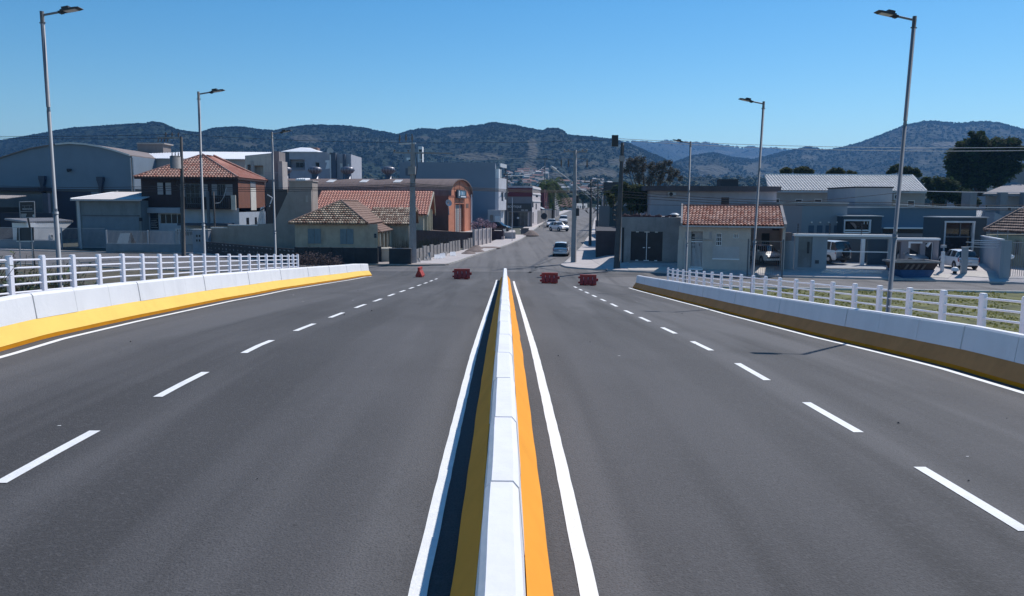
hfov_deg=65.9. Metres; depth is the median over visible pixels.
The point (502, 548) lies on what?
concrete barrier
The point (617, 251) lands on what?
utility pole
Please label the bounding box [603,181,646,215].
tree
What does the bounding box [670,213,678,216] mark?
water tank
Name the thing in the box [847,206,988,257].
modern house
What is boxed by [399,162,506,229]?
office block
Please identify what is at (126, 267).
verge kerb
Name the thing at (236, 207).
timber house
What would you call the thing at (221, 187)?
window
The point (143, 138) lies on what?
power cable
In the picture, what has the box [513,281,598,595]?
edge line
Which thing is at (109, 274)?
grass verge
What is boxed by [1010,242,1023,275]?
bar fence
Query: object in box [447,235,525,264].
pavement left kerb
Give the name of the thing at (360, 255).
boundary wall
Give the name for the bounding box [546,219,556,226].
parked car
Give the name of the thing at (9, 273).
leafy shrub
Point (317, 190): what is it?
power cable
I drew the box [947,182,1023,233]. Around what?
pale house
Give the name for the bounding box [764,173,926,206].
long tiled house
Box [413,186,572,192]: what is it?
power cable
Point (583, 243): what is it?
pavement right kerb
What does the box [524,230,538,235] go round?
soil heap
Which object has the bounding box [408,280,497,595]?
edge line
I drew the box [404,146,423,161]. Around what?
tower block
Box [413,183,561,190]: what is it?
power cable
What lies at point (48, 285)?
leafy shrub
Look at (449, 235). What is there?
boundary wall
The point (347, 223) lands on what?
cream house
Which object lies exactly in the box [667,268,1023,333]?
post and rail fence
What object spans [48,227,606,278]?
ground
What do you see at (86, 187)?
power cable
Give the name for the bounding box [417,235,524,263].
pavement
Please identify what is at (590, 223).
utility pole
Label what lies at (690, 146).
street lamp
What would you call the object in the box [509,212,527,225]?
window
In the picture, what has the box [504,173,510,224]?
utility pole
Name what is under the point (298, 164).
window
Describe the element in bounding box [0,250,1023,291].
cross street
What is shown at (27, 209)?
sign board
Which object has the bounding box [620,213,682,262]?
concrete shop
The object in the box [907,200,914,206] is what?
window
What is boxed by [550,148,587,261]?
utility pole
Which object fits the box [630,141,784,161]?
hills
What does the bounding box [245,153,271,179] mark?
unfinished building
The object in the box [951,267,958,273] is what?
stone bollard
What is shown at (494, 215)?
porch block
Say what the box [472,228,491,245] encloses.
panel fence
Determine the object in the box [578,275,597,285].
plastic barricade
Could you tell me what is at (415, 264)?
pavement corner
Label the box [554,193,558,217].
building
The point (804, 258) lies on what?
door
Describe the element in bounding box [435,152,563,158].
power cable
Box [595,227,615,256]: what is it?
boundary wall
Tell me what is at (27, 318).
concrete barrier
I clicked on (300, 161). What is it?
apartment block
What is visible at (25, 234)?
sign board
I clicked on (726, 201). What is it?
dark door
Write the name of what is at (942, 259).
gate post
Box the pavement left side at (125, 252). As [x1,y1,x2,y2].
[0,248,290,262]
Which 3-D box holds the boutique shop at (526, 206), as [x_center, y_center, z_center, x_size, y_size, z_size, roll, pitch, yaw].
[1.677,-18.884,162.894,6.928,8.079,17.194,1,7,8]
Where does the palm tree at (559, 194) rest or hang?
on the street at (532, 251)
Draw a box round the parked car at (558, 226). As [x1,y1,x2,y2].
[549,222,568,230]
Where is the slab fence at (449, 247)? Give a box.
[417,238,472,260]
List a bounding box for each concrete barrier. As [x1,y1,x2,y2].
[0,264,371,350]
[450,268,553,595]
[633,275,1023,388]
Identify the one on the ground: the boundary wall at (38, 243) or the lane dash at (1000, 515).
the boundary wall at (38, 243)
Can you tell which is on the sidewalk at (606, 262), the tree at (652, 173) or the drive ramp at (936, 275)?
the drive ramp at (936, 275)
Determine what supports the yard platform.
on the ground
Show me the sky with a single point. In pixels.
(833, 73)
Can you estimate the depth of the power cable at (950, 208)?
59.10 m
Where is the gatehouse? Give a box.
[4,218,72,240]
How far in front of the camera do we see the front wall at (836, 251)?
61.41 m
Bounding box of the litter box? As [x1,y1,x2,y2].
[521,228,528,233]
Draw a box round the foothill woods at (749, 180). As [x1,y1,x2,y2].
[362,172,992,205]
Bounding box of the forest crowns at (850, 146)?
[673,120,1023,178]
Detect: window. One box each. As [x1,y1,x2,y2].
[150,213,158,229]
[160,214,180,223]
[185,184,203,203]
[218,184,225,195]
[296,162,303,167]
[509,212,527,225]
[716,233,721,245]
[883,229,922,232]
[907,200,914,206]
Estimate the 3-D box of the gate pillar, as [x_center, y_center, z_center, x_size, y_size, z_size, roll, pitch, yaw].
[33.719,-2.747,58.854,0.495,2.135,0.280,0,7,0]
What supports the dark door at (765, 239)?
in the white house at (719, 235)
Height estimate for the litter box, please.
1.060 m
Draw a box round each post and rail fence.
[0,254,298,295]
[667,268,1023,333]
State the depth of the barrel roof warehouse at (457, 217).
111.52 m
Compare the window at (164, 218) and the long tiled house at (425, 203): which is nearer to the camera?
the window at (164, 218)
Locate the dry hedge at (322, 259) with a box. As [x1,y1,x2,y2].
[290,252,343,266]
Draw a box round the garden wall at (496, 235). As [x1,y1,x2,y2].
[492,230,503,239]
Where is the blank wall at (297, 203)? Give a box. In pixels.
[211,190,312,248]
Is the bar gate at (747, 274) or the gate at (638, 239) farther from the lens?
the gate at (638, 239)
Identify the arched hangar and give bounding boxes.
[0,142,156,239]
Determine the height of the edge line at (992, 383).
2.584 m
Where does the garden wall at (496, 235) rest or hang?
on the ground
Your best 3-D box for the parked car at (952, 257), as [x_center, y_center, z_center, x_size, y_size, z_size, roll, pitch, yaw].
[35.393,-3.142,62.665,1.914,1.517,3.795,1,7,5]
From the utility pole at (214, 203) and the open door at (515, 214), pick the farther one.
the open door at (515, 214)
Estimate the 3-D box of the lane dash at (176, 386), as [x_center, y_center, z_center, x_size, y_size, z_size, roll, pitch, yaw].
[-4.704,1.222,11.303,0.125,0.024,1.680,0,7,0]
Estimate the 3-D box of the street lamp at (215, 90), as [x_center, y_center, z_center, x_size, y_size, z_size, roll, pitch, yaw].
[-12.313,-4.356,32.617,1.131,8.389,0.280,0,7,-1]
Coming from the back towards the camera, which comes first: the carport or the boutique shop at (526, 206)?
the boutique shop at (526, 206)
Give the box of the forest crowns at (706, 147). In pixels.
[624,139,789,157]
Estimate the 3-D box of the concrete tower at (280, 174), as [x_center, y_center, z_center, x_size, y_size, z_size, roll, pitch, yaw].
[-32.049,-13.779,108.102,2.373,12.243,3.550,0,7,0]
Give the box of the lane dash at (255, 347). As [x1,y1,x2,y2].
[241,340,273,352]
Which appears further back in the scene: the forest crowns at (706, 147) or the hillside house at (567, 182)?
the forest crowns at (706, 147)
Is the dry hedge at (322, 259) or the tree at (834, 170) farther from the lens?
the tree at (834, 170)
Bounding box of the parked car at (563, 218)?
[559,215,567,223]
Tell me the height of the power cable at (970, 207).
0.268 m
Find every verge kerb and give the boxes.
[0,262,238,271]
[713,286,1023,292]
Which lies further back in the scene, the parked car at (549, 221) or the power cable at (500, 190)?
the parked car at (549, 221)
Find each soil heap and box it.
[461,251,475,253]
[464,247,483,251]
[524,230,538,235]
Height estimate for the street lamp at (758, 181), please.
9.132 m
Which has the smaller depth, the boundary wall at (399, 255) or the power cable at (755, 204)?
the power cable at (755, 204)
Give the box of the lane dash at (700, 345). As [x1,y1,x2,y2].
[690,341,711,349]
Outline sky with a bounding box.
[0,0,1023,148]
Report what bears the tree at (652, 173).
on the ground
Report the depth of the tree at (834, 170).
116.75 m
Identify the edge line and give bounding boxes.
[0,276,370,357]
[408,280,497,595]
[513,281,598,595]
[630,288,1023,393]
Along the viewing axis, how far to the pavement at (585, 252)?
87.80 m
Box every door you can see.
[56,192,90,239]
[82,216,139,247]
[455,205,460,231]
[514,213,517,225]
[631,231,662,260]
[721,197,728,203]
[761,233,769,243]
[797,237,811,266]
[925,242,932,259]
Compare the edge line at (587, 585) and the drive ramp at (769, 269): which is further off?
the drive ramp at (769, 269)
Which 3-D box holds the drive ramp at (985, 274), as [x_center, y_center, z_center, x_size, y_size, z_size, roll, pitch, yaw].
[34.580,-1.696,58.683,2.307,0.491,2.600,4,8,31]
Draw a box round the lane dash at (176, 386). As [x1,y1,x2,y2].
[153,372,208,396]
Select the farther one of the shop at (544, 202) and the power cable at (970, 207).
the shop at (544, 202)
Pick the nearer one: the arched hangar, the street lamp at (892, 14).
the street lamp at (892, 14)
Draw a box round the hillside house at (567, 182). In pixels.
[558,179,569,184]
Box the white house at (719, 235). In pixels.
[677,203,786,271]
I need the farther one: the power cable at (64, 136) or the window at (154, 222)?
the window at (154, 222)
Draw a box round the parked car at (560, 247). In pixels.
[553,241,570,255]
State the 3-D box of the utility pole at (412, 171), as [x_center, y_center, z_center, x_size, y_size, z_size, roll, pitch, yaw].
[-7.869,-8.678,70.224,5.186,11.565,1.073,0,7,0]
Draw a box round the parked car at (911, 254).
[896,249,928,259]
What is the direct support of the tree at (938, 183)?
on the ground
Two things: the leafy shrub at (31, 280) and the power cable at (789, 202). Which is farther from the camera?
the power cable at (789, 202)
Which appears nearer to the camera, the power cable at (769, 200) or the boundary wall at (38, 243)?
the power cable at (769, 200)
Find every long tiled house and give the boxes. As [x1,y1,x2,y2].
[318,190,435,230]
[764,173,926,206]
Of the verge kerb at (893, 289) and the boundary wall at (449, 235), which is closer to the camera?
the verge kerb at (893, 289)
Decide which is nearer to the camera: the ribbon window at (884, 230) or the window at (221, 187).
the ribbon window at (884, 230)
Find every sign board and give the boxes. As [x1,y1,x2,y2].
[16,227,33,268]
[19,201,35,264]
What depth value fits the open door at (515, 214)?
155.30 m
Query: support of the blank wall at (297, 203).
on the ground
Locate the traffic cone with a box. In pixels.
[415,266,424,276]
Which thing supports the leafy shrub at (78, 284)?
on the grass verge at (109, 274)
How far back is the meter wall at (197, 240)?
83.44 m
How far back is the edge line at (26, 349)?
16.74 m
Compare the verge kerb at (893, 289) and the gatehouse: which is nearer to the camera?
the verge kerb at (893, 289)
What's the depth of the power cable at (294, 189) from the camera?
73.32 m
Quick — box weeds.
[382,236,453,248]
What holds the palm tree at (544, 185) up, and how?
on the street at (532, 251)
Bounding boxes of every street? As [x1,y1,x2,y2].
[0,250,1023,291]
[425,208,595,268]
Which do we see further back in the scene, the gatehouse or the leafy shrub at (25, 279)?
the gatehouse
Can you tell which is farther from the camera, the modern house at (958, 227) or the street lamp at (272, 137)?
the modern house at (958, 227)
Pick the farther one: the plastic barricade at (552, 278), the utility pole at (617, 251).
the utility pole at (617, 251)
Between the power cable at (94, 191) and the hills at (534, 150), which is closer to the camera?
the power cable at (94, 191)
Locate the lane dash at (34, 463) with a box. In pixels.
[0,430,98,482]
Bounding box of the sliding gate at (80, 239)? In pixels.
[60,227,104,248]
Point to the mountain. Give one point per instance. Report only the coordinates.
(716, 168)
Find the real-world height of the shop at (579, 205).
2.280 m
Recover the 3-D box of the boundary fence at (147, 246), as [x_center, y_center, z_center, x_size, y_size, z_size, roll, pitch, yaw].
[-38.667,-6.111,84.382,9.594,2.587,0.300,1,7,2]
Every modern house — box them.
[748,186,893,240]
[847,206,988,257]
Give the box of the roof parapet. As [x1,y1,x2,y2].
[288,178,318,210]
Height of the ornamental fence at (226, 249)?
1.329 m
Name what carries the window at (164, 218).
in the timber house at (236, 207)
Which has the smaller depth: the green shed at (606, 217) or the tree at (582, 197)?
the green shed at (606, 217)
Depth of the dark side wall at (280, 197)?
89.13 m
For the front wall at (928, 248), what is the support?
on the sidewalk at (606, 262)
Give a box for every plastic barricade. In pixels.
[452,269,471,278]
[540,273,559,283]
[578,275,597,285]
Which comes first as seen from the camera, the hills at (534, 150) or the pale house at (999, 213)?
the pale house at (999, 213)
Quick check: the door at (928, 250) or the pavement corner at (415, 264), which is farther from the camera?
the pavement corner at (415, 264)
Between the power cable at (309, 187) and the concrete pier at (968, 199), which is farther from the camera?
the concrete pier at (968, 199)
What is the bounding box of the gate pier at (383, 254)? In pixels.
[377,246,391,261]
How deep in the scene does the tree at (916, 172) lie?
116.67 m
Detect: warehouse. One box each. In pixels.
[149,151,270,167]
[265,167,472,231]
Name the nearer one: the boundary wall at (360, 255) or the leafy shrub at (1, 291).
the leafy shrub at (1, 291)
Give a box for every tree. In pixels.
[535,177,571,218]
[538,181,562,210]
[578,192,587,208]
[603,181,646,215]
[611,184,617,204]
[623,155,683,185]
[779,167,792,173]
[793,166,815,173]
[826,167,857,173]
[886,164,924,182]
[923,175,981,206]
[942,130,1023,195]
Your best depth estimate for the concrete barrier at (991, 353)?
17.85 m
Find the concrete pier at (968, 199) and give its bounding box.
[961,192,976,206]
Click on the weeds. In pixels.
(420, 245)
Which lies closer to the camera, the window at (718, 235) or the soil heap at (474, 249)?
the window at (718, 235)
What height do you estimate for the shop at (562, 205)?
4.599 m
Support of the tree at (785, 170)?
on the ground
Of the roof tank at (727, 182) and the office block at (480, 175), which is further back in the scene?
the office block at (480, 175)
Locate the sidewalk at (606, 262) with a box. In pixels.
[590,255,1023,283]
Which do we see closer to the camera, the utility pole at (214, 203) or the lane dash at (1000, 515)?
the lane dash at (1000, 515)
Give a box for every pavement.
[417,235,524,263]
[520,210,569,229]
[566,218,595,262]
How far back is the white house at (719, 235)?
62.62 m
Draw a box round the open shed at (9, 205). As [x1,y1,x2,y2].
[0,193,52,238]
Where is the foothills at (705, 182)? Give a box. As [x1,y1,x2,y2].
[362,176,993,207]
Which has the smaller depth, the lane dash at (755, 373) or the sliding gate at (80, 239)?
the lane dash at (755, 373)
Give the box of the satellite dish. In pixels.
[446,199,451,212]
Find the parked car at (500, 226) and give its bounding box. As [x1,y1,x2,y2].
[485,221,510,230]
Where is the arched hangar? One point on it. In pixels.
(83, 165)
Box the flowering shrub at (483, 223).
[470,217,496,229]
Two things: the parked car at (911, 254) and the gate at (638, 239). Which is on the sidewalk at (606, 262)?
the parked car at (911, 254)
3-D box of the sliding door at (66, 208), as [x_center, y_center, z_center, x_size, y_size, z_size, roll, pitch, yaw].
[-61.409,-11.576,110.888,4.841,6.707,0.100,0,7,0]
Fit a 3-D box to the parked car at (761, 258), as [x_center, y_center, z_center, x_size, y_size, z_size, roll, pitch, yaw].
[20.841,-3.672,65.143,1.914,1.517,3.795,0,7,-6]
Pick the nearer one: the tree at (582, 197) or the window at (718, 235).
the window at (718, 235)
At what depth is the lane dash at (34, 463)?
7.91 m
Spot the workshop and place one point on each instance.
(117, 212)
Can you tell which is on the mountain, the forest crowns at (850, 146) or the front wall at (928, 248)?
the forest crowns at (850, 146)
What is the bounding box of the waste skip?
[882,259,940,277]
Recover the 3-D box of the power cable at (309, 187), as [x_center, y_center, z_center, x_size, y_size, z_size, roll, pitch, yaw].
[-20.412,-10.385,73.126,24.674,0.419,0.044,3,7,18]
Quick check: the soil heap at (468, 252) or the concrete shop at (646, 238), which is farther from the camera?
the soil heap at (468, 252)
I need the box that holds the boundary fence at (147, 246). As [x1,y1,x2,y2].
[105,229,192,252]
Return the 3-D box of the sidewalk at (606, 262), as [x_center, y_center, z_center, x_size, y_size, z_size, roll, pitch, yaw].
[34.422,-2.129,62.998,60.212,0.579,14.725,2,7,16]
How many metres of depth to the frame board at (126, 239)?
86.36 m
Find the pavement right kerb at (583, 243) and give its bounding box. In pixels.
[564,217,595,262]
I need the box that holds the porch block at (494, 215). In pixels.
[488,210,500,221]
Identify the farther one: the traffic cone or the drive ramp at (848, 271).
the drive ramp at (848, 271)
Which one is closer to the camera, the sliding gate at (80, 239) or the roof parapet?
the roof parapet
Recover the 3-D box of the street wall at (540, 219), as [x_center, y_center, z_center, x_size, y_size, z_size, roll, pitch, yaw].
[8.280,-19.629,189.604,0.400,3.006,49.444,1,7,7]
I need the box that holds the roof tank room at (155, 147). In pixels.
[137,143,172,152]
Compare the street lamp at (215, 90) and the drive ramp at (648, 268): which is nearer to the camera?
the street lamp at (215, 90)
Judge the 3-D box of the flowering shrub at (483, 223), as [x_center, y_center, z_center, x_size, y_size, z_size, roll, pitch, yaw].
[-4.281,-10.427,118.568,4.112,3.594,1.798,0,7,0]
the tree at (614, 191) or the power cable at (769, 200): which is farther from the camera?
the tree at (614, 191)
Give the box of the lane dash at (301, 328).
[293,324,313,330]
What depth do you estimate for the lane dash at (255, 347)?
14.63 m
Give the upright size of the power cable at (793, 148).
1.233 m
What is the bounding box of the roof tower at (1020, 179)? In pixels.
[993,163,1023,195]
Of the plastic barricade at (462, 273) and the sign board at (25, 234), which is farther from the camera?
the sign board at (25, 234)
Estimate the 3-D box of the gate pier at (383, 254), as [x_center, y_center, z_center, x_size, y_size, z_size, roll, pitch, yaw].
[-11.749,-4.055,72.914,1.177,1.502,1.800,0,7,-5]
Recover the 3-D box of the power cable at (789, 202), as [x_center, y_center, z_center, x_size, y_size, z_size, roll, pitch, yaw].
[19.389,-7.905,62.663,22.121,1.178,0.032,2,7,15]
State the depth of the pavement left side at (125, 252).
84.36 m
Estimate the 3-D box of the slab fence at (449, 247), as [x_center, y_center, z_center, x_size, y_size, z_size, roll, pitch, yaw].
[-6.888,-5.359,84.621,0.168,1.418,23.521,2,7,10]
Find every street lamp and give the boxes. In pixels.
[39,5,83,287]
[197,88,224,253]
[270,130,291,268]
[673,139,691,282]
[739,98,764,292]
[874,9,916,312]
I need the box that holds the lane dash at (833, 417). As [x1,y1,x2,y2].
[802,402,862,431]
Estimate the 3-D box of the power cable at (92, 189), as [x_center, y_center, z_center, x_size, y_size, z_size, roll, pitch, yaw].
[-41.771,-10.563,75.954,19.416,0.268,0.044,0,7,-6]
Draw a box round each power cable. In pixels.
[0,134,173,136]
[10,186,163,187]
[10,190,179,191]
[14,188,169,189]
[20,138,173,138]
[183,185,407,189]
[184,134,597,142]
[184,186,412,191]
[196,183,412,187]
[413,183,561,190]
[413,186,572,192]
[416,185,572,191]
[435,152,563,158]
[617,196,892,205]
[618,138,1023,147]
[621,140,1023,150]
[623,191,892,202]
[624,194,824,203]
[637,191,908,204]
[893,202,1023,205]
[893,205,995,209]
[895,204,1023,207]
[909,190,1023,192]
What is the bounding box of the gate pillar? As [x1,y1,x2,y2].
[960,247,969,273]
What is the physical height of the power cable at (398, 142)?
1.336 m
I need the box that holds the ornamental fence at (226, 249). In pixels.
[206,242,294,261]
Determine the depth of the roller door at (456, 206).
115.61 m
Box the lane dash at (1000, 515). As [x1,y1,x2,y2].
[915,467,1023,530]
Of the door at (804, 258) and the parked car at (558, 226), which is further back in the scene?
the parked car at (558, 226)
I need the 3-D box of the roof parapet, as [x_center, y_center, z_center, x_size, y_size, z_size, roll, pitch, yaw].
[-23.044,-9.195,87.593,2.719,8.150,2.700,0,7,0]
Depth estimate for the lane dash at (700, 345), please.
17.30 m
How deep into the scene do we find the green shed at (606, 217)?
104.08 m
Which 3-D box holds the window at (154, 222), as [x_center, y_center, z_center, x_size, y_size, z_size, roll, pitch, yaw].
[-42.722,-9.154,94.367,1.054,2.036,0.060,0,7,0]
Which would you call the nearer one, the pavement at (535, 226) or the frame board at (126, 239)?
the frame board at (126, 239)
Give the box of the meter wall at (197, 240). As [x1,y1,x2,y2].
[191,229,210,252]
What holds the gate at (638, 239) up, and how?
in the concrete shop at (646, 238)
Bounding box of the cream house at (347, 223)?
[288,199,418,247]
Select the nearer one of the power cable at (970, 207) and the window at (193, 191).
the power cable at (970, 207)
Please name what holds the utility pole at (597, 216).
on the pavement at (585, 252)
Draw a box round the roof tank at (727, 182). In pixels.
[717,179,738,185]
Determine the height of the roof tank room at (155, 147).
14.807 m
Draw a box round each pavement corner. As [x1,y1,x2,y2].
[344,262,448,265]
[561,263,605,270]
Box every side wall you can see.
[266,190,287,223]
[979,235,1004,278]
[1002,241,1011,278]
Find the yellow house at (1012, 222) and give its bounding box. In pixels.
[983,206,1023,266]
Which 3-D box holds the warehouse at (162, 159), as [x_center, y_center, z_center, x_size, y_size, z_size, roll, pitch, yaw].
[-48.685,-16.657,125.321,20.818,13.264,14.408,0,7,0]
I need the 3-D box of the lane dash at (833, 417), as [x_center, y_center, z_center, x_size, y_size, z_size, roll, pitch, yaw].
[4.202,1.557,10.421,0.125,0.054,1.680,0,7,0]
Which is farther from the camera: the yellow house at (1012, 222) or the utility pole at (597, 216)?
the utility pole at (597, 216)
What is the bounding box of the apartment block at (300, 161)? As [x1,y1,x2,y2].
[281,147,361,178]
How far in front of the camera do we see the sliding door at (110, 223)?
92.24 m
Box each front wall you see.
[784,224,891,269]
[896,238,940,260]
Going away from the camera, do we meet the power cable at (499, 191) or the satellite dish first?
the power cable at (499, 191)
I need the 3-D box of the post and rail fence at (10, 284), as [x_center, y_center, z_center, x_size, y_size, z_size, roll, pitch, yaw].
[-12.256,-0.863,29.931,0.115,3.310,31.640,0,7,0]
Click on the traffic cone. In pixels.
(420, 273)
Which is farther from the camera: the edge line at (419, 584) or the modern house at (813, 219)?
the modern house at (813, 219)
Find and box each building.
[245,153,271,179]
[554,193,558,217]
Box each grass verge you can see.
[0,264,227,290]
[724,288,1023,331]
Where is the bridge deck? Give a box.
[0,271,1023,595]
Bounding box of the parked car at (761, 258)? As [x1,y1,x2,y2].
[750,244,780,263]
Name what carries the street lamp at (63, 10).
on the left walkway
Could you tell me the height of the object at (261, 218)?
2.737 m
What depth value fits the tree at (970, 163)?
123.15 m
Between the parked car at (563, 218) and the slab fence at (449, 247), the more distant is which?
the parked car at (563, 218)
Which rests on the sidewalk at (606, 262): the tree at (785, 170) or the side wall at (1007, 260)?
the side wall at (1007, 260)
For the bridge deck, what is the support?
on the ground
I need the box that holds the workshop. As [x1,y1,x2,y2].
[70,192,149,247]
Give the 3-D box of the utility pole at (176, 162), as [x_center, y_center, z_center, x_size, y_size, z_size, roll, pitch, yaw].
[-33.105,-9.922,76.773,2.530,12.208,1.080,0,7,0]
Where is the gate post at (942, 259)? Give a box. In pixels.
[940,245,946,270]
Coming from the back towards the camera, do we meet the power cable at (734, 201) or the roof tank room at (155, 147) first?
the roof tank room at (155, 147)
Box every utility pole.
[157,132,185,255]
[213,189,225,226]
[393,134,452,262]
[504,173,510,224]
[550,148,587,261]
[577,179,597,245]
[586,183,603,226]
[595,182,618,205]
[612,135,624,267]
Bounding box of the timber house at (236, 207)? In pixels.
[133,153,268,242]
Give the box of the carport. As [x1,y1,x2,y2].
[794,233,896,269]
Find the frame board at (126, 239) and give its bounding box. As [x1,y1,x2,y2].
[119,233,134,243]
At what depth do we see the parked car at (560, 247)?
82.51 m
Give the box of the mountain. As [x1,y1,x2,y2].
[675,123,1023,178]
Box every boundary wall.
[0,227,55,249]
[294,247,377,264]
[389,248,411,263]
[416,230,471,247]
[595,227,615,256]
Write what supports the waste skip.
on the sidewalk at (606, 262)
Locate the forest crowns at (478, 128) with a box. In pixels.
[0,121,697,178]
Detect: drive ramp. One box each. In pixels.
[627,267,665,270]
[707,269,730,271]
[742,266,775,273]
[821,269,881,273]
[930,273,952,277]
[959,271,994,277]
[1009,272,1023,278]
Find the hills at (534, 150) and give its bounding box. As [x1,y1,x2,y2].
[0,124,693,178]
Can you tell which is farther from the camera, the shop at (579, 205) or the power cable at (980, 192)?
the shop at (579, 205)
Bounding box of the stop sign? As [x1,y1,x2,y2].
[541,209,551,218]
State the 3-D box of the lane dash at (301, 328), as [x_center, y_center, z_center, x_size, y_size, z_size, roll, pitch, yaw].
[-4.761,0.668,18.174,0.125,0.093,1.680,0,7,0]
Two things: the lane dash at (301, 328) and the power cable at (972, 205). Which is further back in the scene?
the power cable at (972, 205)
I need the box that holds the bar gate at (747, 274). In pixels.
[746,239,783,277]
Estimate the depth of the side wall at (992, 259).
60.87 m
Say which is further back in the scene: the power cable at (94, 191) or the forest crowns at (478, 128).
the forest crowns at (478, 128)
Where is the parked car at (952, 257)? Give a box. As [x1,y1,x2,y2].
[938,249,979,268]
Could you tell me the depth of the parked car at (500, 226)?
120.30 m
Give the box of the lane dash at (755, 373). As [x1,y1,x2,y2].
[735,363,769,379]
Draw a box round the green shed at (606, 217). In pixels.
[598,206,635,226]
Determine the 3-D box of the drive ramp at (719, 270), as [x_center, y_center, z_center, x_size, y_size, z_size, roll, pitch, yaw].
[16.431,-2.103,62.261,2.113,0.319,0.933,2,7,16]
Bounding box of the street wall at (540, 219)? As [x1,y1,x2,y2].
[537,210,551,223]
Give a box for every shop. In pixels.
[504,186,540,226]
[540,193,548,209]
[559,198,571,209]
[577,203,586,208]
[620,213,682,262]
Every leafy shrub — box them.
[0,251,17,288]
[0,251,52,295]
[0,270,33,296]
[5,268,69,293]
[15,270,38,288]
[36,260,91,288]
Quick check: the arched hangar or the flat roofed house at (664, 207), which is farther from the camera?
the arched hangar
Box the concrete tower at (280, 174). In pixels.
[265,151,287,219]
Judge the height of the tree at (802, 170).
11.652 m
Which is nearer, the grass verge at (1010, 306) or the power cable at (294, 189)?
the grass verge at (1010, 306)
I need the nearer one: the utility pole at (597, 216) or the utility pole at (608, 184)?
the utility pole at (597, 216)
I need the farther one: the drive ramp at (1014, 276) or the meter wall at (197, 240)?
the meter wall at (197, 240)
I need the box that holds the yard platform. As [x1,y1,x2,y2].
[464,230,515,238]
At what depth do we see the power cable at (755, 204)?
62.43 m
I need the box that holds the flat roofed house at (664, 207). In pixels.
[639,186,780,215]
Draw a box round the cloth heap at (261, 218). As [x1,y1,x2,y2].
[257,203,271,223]
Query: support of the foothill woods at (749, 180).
on the foothills at (705, 182)
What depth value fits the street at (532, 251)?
89.13 m
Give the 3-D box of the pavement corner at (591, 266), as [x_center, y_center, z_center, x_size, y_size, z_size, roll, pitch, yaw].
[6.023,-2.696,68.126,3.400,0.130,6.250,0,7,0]

